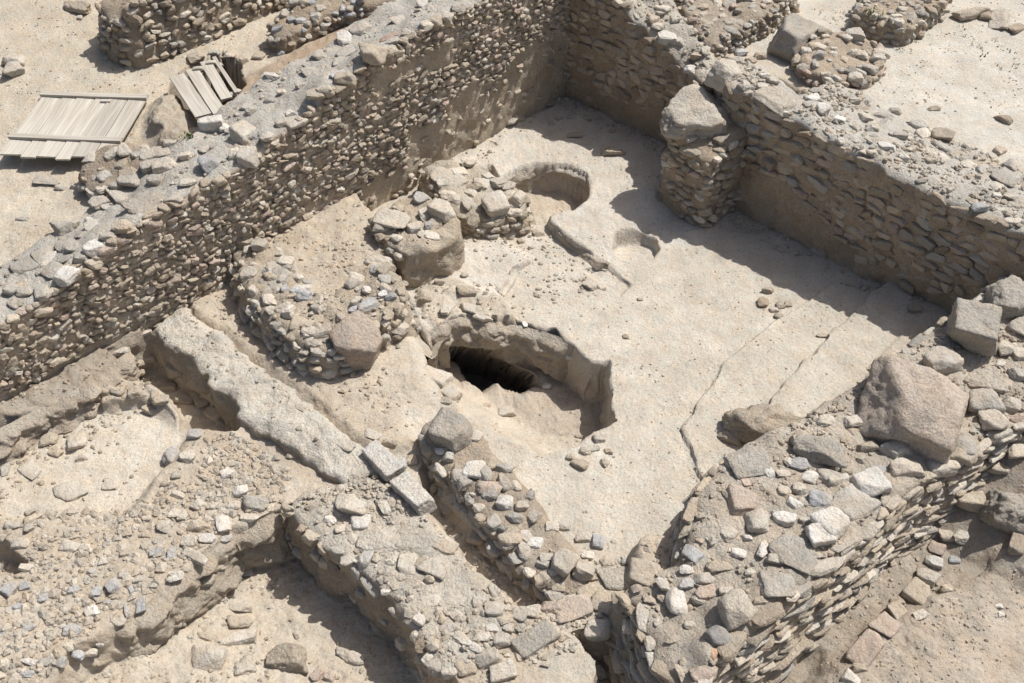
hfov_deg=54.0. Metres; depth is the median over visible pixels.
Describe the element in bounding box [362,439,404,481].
cut stone block
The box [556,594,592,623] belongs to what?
loose stone
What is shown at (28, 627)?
loose stone
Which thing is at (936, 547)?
loose stone
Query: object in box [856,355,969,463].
boulder
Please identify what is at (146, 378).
loose stone
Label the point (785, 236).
wall foot rubble
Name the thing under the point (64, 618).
loose stone
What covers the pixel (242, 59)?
loose stone
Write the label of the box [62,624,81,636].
loose stone
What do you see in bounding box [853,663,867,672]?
loose stone
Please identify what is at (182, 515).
loose stone
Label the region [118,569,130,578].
loose stone
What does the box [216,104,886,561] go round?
floor grit
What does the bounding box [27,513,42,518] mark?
loose stone
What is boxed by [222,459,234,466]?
loose stone
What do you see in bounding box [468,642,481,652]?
loose stone
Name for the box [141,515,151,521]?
loose stone
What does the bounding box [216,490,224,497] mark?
loose stone
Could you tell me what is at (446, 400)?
loose stone
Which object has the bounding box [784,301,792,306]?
loose stone
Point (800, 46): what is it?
block wall
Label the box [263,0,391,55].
collapsed rubble wall
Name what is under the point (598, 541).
loose stone
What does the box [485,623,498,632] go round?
loose stone
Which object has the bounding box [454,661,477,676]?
loose stone
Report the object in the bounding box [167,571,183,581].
loose stone
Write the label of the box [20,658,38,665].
loose stone
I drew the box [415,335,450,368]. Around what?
earth cut
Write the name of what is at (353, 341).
rubble wall
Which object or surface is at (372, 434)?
loose stone
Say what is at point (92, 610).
loose stone
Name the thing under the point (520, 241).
loose stone
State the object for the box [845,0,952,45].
corner rubble wall
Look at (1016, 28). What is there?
boulder
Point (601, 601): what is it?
loose stone
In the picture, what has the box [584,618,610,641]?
loose stone
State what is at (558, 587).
loose stone
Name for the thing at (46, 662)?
loose stone
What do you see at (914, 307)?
loose stone
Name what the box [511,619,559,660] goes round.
stone block
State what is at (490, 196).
short wall stub
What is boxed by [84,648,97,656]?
loose stone
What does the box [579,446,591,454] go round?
loose stone
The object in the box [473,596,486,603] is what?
loose stone
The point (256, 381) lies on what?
curb chips
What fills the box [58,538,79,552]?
loose stone
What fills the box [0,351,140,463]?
earth cut
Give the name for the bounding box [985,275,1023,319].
boulder
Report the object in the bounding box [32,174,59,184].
loose stone
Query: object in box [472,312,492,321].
loose stone
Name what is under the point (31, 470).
loose stone
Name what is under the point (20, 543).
loose stone
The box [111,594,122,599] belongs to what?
loose stone
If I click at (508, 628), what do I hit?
loose stone
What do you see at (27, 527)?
loose stone
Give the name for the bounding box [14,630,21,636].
loose stone
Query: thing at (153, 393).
loose stone
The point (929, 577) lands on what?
loose stone
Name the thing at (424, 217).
broken wall stub
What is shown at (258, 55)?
loose stone
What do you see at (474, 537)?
loose stone
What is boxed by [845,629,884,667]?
flagstone
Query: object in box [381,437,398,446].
loose stone
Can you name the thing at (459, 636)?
loose stone
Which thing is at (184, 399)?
loose stone
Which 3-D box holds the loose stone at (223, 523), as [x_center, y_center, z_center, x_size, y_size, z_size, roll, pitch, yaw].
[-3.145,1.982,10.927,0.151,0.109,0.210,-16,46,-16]
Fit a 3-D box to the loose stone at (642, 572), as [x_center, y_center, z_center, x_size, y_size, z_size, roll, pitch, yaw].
[1.314,2.288,9.832,0.374,0.172,0.273,14,46,14]
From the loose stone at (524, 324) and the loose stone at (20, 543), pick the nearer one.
the loose stone at (20, 543)
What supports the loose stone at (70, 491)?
on the ground at (614, 210)
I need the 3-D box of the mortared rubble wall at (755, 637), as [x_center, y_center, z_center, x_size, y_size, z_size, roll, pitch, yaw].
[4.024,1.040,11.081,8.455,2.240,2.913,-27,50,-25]
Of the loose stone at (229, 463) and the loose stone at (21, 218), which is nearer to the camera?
the loose stone at (229, 463)
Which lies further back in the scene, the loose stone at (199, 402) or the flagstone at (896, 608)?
the loose stone at (199, 402)
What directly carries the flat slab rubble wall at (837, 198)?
on the ground at (614, 210)
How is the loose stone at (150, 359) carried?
on the ground at (614, 210)
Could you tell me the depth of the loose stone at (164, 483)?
11.29 m
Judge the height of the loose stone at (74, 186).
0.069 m
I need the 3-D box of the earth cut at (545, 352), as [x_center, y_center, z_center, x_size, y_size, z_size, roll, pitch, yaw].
[-0.127,0.085,13.251,1.873,0.799,0.420,3,44,3]
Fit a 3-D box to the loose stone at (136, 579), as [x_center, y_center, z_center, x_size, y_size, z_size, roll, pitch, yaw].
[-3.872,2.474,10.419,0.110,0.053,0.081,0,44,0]
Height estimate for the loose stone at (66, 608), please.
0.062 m
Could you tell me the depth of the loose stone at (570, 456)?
11.53 m
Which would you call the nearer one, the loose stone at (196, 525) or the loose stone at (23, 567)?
the loose stone at (23, 567)
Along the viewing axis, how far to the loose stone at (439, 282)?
13.51 m
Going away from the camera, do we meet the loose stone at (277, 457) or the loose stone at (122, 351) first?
the loose stone at (277, 457)
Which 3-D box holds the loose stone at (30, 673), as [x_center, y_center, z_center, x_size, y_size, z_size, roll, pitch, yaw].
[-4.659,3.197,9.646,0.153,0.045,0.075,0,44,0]
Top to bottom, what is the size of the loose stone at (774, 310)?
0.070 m
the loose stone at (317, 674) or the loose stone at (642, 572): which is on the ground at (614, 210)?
the loose stone at (317, 674)
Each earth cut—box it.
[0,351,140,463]
[115,512,291,656]
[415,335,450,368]
[430,316,572,380]
[503,168,588,201]
[552,229,609,269]
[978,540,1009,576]
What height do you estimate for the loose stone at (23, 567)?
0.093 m
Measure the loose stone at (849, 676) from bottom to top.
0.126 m
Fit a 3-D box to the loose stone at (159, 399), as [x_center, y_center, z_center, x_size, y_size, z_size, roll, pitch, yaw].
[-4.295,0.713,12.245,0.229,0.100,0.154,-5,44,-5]
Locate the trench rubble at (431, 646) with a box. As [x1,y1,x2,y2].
[304,484,663,682]
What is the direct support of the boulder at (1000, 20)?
on the ground at (614, 210)
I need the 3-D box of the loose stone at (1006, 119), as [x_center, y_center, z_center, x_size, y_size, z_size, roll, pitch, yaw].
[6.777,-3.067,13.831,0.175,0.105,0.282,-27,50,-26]
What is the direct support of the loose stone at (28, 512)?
on the ground at (614, 210)
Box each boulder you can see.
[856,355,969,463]
[945,298,1001,356]
[951,6,991,21]
[978,11,992,20]
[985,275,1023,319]
[988,8,1009,29]
[1008,23,1023,33]
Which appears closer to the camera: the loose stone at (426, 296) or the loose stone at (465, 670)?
the loose stone at (465, 670)
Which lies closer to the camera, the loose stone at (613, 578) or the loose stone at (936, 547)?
the loose stone at (613, 578)
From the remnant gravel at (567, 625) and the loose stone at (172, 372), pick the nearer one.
the remnant gravel at (567, 625)
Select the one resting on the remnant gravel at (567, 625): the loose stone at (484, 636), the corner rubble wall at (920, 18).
the loose stone at (484, 636)
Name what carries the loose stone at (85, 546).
on the ground at (614, 210)
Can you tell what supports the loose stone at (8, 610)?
on the ground at (614, 210)
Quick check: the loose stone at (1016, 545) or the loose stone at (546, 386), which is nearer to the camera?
the loose stone at (1016, 545)
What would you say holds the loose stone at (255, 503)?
on the ground at (614, 210)
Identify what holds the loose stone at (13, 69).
on the ground at (614, 210)
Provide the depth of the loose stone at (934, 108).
13.99 m
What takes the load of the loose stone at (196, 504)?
on the ground at (614, 210)
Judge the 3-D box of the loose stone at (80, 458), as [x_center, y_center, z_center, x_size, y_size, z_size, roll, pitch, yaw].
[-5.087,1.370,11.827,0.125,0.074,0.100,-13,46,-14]
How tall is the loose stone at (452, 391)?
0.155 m
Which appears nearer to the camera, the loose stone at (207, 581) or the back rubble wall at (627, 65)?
the loose stone at (207, 581)
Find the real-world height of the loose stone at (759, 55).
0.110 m
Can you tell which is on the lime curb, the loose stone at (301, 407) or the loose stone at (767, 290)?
the loose stone at (301, 407)
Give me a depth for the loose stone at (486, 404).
12.98 m
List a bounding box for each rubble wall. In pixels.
[0,0,572,400]
[95,0,289,69]
[225,237,421,379]
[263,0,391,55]
[417,407,597,604]
[565,0,717,144]
[601,276,1023,682]
[672,0,799,59]
[704,57,1023,313]
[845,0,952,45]
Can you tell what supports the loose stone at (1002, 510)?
on the ground at (614, 210)
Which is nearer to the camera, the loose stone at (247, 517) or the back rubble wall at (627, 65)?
the loose stone at (247, 517)
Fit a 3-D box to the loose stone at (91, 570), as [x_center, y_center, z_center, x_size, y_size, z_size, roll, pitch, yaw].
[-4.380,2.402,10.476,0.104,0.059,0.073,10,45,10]
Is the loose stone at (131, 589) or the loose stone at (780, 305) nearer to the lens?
the loose stone at (131, 589)
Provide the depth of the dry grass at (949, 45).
15.29 m
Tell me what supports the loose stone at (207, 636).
on the ground at (614, 210)
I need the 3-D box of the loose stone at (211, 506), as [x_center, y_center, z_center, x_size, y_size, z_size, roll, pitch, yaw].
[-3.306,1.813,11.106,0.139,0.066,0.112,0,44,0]
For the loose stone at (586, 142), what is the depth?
15.94 m
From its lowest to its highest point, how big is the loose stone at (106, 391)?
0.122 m
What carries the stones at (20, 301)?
on the long rubble wall at (396, 109)
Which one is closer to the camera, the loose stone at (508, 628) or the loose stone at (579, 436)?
the loose stone at (508, 628)
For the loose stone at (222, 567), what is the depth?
10.88 m
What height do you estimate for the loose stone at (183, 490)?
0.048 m
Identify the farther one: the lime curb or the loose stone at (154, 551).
the lime curb
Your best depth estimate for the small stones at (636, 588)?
10.12 m
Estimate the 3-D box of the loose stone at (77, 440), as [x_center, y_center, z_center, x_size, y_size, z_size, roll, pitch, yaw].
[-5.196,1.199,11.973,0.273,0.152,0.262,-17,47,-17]
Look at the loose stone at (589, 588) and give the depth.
10.29 m
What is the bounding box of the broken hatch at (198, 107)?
[169,56,241,118]
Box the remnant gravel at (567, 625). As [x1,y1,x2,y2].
[293,474,672,682]
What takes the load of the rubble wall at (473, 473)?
on the ground at (614, 210)
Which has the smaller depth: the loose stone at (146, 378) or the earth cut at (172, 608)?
the earth cut at (172, 608)
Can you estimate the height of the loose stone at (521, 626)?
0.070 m
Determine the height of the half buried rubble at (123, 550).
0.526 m
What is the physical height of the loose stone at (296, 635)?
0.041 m
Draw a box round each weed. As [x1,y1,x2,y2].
[174,130,193,139]
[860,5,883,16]
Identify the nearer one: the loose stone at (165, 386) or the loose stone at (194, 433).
the loose stone at (194, 433)
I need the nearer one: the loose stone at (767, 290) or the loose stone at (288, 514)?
the loose stone at (288, 514)
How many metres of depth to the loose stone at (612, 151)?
15.68 m
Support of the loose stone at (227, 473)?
on the half buried rubble at (123, 550)
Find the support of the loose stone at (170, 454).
on the ground at (614, 210)
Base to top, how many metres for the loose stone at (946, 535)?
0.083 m
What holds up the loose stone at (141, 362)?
on the ground at (614, 210)
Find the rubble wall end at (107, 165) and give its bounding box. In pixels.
[77,142,153,200]
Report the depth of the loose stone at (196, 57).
15.28 m
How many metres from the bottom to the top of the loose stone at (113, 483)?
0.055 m
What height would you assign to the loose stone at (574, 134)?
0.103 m
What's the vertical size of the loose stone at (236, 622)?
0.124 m
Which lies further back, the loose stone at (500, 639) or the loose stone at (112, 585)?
the loose stone at (112, 585)
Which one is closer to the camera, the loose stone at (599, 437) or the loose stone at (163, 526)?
the loose stone at (163, 526)
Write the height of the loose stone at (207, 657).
0.225 m
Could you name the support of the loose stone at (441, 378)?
on the ground at (614, 210)
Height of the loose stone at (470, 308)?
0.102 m
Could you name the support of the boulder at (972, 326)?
on the mortared rubble wall at (755, 637)
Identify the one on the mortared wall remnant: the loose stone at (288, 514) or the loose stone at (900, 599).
the loose stone at (288, 514)
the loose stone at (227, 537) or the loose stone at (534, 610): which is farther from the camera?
the loose stone at (227, 537)
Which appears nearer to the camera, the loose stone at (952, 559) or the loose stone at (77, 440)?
the loose stone at (952, 559)
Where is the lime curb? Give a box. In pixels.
[151,307,375,483]
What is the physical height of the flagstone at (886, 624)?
0.090 m
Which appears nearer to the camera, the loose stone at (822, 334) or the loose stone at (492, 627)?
the loose stone at (492, 627)
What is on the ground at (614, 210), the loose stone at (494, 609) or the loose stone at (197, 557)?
the loose stone at (197, 557)
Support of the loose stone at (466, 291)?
on the ground at (614, 210)
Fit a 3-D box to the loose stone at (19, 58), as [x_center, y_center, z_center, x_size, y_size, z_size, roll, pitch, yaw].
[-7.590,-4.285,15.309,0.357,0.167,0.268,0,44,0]
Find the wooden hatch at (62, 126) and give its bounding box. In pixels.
[0,91,148,160]
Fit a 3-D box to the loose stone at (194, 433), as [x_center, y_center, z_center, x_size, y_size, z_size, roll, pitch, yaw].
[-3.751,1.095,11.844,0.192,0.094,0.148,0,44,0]
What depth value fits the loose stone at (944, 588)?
10.34 m
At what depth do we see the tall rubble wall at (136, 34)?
15.20 m
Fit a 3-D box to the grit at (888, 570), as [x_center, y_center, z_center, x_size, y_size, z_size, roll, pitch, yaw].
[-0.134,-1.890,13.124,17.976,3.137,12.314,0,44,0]
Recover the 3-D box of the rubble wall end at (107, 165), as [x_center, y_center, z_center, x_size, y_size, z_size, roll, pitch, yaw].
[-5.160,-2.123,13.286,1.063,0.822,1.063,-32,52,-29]
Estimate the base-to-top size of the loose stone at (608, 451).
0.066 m
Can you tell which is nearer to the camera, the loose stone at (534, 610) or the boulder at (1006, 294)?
the loose stone at (534, 610)
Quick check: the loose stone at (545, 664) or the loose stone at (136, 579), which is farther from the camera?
the loose stone at (136, 579)
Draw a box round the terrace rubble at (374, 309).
[221,132,609,326]
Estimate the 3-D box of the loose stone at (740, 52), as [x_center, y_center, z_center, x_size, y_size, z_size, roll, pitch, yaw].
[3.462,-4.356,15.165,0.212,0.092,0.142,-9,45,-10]
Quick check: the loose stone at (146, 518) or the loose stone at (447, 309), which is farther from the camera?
the loose stone at (447, 309)
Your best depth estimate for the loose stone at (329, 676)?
10.30 m
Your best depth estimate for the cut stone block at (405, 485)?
11.00 m
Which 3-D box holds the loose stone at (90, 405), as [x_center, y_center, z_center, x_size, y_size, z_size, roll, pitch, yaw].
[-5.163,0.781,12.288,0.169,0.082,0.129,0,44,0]
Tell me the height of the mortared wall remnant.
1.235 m
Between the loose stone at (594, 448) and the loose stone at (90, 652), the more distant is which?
the loose stone at (594, 448)
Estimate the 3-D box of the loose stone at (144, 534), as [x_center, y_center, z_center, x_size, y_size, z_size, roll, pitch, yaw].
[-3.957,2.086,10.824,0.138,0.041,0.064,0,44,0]
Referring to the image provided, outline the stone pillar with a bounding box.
[655,84,749,227]
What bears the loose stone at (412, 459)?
on the ground at (614, 210)
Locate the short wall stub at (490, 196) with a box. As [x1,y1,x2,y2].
[417,155,535,239]
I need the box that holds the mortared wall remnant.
[280,478,517,682]
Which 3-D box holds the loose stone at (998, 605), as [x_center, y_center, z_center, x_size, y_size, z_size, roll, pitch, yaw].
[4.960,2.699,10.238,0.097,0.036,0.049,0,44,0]
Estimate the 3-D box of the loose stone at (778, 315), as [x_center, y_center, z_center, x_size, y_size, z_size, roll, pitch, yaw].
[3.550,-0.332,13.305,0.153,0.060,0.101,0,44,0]
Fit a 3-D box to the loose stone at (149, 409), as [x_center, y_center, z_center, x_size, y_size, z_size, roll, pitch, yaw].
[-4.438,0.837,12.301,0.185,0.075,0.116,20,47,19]
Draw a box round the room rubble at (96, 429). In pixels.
[0,281,410,527]
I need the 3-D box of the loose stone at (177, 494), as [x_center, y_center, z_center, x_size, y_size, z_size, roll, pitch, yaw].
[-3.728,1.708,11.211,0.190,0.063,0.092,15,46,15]
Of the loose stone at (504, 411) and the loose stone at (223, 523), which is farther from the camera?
the loose stone at (504, 411)
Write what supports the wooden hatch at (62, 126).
on the ground at (614, 210)
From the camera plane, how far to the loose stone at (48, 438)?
11.96 m
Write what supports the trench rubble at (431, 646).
on the ground at (614, 210)
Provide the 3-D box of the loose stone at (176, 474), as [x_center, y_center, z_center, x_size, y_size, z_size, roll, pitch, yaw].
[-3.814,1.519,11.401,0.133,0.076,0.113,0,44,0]
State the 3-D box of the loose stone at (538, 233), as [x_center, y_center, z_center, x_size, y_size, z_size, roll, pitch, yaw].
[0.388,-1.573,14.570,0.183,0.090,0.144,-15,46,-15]
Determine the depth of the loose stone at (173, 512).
10.98 m
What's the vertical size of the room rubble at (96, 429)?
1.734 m
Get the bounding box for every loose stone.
[0,464,10,476]
[0,582,17,597]
[1,53,26,65]
[2,61,24,77]
[3,520,20,528]
[4,607,12,613]
[10,537,29,548]
[11,603,23,609]
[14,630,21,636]
[15,217,28,220]
[17,459,41,479]
[18,563,34,571]
[18,581,30,590]
[19,670,35,677]
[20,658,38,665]
[21,623,36,632]
[23,524,35,531]
[24,508,35,515]
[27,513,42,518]
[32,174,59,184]
[37,593,47,601]
[38,656,53,666]
[39,432,58,446]
[47,446,63,456]
[53,478,88,501]
[54,184,64,190]
[55,656,66,667]
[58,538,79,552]
[60,603,72,614]
[62,616,70,620]
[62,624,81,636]
[63,0,91,13]
[66,430,87,450]
[66,585,80,594]
[70,183,79,189]
[70,650,84,659]
[75,454,85,461]
[78,543,91,550]
[83,604,99,616]
[84,401,95,408]
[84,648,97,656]
[86,568,97,573]
[89,586,102,598]
[96,643,103,646]
[99,385,114,396]
[101,478,119,490]
[104,577,120,593]
[110,386,125,395]
[110,617,126,625]
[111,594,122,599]
[112,347,130,356]
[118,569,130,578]
[124,605,130,617]
[127,385,141,398]
[128,585,133,593]
[133,576,144,582]
[135,595,145,614]
[137,359,144,367]
[139,369,145,376]
[139,532,150,537]
[141,404,156,414]
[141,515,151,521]
[142,376,151,381]
[144,355,155,362]
[148,390,157,399]
[148,546,162,556]
[151,394,168,404]
[156,520,170,532]
[158,381,177,391]
[160,481,169,486]
[162,446,179,465]
[165,363,182,378]
[166,546,176,557]
[167,508,181,518]
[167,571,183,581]
[170,470,182,478]
[170,489,184,499]
[175,395,193,404]
[176,510,187,520]
[178,450,195,463]
[178,488,186,493]
[180,534,197,547]
[181,547,207,565]
[185,519,210,531]
[186,428,200,438]
[187,51,204,64]
[189,390,208,407]
[190,498,206,510]
[191,644,226,670]
[197,631,213,640]
[198,533,215,542]
[199,574,216,586]
[204,407,221,421]
[206,502,217,509]
[208,50,219,55]
[214,515,231,532]
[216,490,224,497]
[218,626,256,645]
[219,468,233,478]
[219,564,225,570]
[220,533,232,542]
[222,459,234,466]
[223,53,236,57]
[226,501,240,509]
[227,615,253,628]
[228,603,251,612]
[233,484,247,497]
[233,654,256,675]
[236,54,248,64]
[239,513,259,522]
[242,495,268,511]
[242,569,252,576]
[251,52,265,59]
[265,642,308,673]
[271,454,281,460]
[281,505,294,516]
[285,452,295,458]
[293,631,299,638]
[294,404,305,411]
[309,665,324,681]
[323,670,335,682]
[336,438,356,451]
[336,647,365,665]
[364,427,382,439]
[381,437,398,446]
[399,457,407,468]
[406,454,418,464]
[420,290,433,302]
[426,365,452,388]
[434,278,445,285]
[440,382,462,400]
[440,397,451,404]
[441,303,455,315]
[453,631,465,643]
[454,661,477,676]
[456,285,477,296]
[460,302,476,313]
[461,272,468,276]
[461,639,471,645]
[466,531,484,545]
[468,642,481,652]
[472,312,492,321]
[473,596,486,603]
[473,631,491,641]
[474,647,502,668]
[482,403,490,407]
[484,603,505,616]
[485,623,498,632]
[489,658,517,682]
[493,632,512,648]
[497,405,516,416]
[502,623,513,633]
[511,606,527,621]
[514,622,525,631]
[517,239,524,243]
[522,321,527,326]
[526,604,541,617]
[532,230,545,236]
[540,601,561,612]
[540,662,549,667]
[542,383,551,388]
[551,583,564,591]
[554,116,563,120]
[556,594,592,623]
[566,452,575,459]
[567,132,582,137]
[571,458,588,470]
[575,434,582,438]
[576,582,603,597]
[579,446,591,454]
[581,139,590,144]
[581,550,594,559]
[582,280,597,290]
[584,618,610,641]
[588,445,599,451]
[591,533,604,549]
[591,591,611,616]
[593,432,605,443]
[595,566,629,590]
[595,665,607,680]
[600,457,609,467]
[601,146,625,155]
[603,448,612,454]
[622,334,629,339]
[622,554,628,564]
[627,557,660,586]
[734,48,748,55]
[744,57,757,63]
[754,52,766,59]
[757,296,768,306]
[762,287,773,293]
[768,307,779,312]
[774,313,783,318]
[776,301,785,308]
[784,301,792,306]
[816,333,827,336]
[840,668,860,682]
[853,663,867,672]
[890,595,904,604]
[907,302,921,313]
[912,608,929,620]
[916,568,940,587]
[924,555,943,568]
[927,105,940,110]
[928,540,946,555]
[939,529,954,541]
[939,584,953,592]
[948,555,961,563]
[953,530,969,544]
[978,488,1023,534]
[993,115,1012,124]
[995,604,1003,607]
[997,611,1004,617]
[1007,532,1023,555]
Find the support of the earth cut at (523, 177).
on the ground at (614, 210)
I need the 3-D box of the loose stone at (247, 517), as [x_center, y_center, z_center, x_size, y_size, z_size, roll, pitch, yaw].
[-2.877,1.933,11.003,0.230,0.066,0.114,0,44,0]
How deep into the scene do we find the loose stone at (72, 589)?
10.29 m
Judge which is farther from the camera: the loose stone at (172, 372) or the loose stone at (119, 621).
the loose stone at (172, 372)
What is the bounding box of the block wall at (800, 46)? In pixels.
[767,13,890,91]
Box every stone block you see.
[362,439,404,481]
[389,470,436,515]
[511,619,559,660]
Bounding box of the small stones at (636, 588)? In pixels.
[630,300,1023,665]
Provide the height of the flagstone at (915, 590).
0.108 m
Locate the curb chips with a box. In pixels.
[163,312,335,457]
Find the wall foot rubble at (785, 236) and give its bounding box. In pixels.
[353,65,924,312]
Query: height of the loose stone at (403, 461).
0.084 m
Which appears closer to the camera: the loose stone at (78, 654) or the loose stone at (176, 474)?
the loose stone at (78, 654)
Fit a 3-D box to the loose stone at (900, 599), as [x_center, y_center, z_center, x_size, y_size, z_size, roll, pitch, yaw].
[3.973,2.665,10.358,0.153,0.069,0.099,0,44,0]
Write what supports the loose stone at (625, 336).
on the ground at (614, 210)
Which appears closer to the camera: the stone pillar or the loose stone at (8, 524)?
the loose stone at (8, 524)
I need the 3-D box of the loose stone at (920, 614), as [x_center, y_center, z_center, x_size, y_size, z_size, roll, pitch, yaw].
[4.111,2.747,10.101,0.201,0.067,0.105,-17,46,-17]
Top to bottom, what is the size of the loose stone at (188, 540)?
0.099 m
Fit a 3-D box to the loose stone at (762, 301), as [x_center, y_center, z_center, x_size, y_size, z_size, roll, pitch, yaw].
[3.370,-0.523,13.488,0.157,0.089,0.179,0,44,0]
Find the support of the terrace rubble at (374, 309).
on the ground at (614, 210)
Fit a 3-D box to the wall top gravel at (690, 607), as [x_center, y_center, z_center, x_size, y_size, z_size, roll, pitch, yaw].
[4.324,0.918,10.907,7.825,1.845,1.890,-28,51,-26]
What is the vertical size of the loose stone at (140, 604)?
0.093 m
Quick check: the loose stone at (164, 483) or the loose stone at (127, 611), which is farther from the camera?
the loose stone at (164, 483)
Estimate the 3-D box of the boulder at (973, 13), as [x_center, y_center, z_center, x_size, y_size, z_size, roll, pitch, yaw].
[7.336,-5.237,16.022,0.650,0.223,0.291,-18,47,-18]
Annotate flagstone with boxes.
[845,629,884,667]
[867,611,900,638]
[886,599,906,619]
[901,577,929,604]
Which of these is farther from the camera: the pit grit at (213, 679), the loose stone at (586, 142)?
the loose stone at (586, 142)
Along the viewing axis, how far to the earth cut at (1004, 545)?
10.55 m
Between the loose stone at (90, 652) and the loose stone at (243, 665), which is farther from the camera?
the loose stone at (243, 665)
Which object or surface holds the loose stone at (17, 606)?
on the ground at (614, 210)
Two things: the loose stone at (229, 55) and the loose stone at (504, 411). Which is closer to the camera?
the loose stone at (504, 411)
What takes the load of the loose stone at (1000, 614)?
on the ground at (614, 210)
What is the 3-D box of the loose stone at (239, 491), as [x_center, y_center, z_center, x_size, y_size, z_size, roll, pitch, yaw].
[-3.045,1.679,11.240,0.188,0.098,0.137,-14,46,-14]
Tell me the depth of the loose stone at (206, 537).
10.78 m
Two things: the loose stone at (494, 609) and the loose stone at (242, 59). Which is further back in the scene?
the loose stone at (242, 59)
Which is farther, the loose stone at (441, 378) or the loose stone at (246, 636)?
the loose stone at (441, 378)
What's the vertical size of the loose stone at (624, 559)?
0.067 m
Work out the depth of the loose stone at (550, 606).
10.12 m
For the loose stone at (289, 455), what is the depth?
11.59 m
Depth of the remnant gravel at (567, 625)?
10.34 m
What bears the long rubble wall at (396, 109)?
on the ground at (614, 210)
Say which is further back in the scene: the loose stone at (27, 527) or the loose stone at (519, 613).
the loose stone at (27, 527)
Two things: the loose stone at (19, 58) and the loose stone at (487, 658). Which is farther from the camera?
the loose stone at (19, 58)
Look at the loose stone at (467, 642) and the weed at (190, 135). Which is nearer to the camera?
the loose stone at (467, 642)
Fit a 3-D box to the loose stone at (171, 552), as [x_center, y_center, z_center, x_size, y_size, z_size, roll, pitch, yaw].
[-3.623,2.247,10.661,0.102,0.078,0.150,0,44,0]
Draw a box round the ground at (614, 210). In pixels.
[0,0,1023,682]
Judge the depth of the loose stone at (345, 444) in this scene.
11.51 m
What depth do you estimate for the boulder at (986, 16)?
15.90 m
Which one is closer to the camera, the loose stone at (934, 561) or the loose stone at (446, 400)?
the loose stone at (934, 561)
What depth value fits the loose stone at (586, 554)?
10.56 m
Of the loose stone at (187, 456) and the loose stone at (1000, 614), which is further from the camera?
the loose stone at (187, 456)
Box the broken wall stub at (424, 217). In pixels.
[367,191,464,287]
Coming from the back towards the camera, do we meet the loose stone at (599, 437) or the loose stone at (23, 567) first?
the loose stone at (599, 437)
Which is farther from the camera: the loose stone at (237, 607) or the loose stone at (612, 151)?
the loose stone at (612, 151)
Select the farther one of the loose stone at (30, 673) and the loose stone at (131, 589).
the loose stone at (131, 589)
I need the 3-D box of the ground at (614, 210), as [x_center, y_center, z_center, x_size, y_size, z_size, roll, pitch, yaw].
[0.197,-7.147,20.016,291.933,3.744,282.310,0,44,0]
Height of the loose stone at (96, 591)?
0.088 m
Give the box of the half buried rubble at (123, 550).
[0,434,292,682]
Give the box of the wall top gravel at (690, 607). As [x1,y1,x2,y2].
[642,214,1023,655]
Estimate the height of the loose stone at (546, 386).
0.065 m
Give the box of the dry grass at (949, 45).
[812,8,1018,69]
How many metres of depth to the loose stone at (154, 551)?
10.64 m
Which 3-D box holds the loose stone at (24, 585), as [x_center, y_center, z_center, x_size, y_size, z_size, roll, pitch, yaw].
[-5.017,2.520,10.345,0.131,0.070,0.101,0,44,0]
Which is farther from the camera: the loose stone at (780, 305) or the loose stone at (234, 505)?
the loose stone at (780, 305)
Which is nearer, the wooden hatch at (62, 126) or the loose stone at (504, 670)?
the loose stone at (504, 670)
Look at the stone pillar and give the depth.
14.22 m
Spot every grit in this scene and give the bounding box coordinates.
[0,0,1023,682]
[109,564,408,682]
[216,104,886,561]
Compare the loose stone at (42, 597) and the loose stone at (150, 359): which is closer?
the loose stone at (42, 597)
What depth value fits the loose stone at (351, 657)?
10.52 m
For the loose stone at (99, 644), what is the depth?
10.00 m
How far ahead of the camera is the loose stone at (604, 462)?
11.48 m
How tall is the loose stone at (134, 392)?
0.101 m
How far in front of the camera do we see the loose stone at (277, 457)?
11.59 m
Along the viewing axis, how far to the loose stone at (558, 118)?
16.47 m
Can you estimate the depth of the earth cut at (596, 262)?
14.16 m
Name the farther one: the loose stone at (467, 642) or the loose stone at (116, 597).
the loose stone at (116, 597)
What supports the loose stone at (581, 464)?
on the ground at (614, 210)
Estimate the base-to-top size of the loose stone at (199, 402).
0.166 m
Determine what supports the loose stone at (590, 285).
on the ground at (614, 210)
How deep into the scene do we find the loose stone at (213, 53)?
15.47 m
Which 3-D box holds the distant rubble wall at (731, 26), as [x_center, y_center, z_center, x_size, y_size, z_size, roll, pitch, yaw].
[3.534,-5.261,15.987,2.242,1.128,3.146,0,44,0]
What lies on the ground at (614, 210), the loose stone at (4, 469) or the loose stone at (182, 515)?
the loose stone at (4, 469)
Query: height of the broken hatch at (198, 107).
0.150 m
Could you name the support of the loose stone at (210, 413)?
on the ground at (614, 210)
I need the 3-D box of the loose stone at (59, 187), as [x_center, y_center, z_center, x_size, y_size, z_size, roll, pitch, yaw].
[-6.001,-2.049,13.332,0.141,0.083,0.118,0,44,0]
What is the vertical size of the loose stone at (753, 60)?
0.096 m
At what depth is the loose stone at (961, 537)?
10.75 m
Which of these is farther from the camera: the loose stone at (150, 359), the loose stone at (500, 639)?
the loose stone at (150, 359)

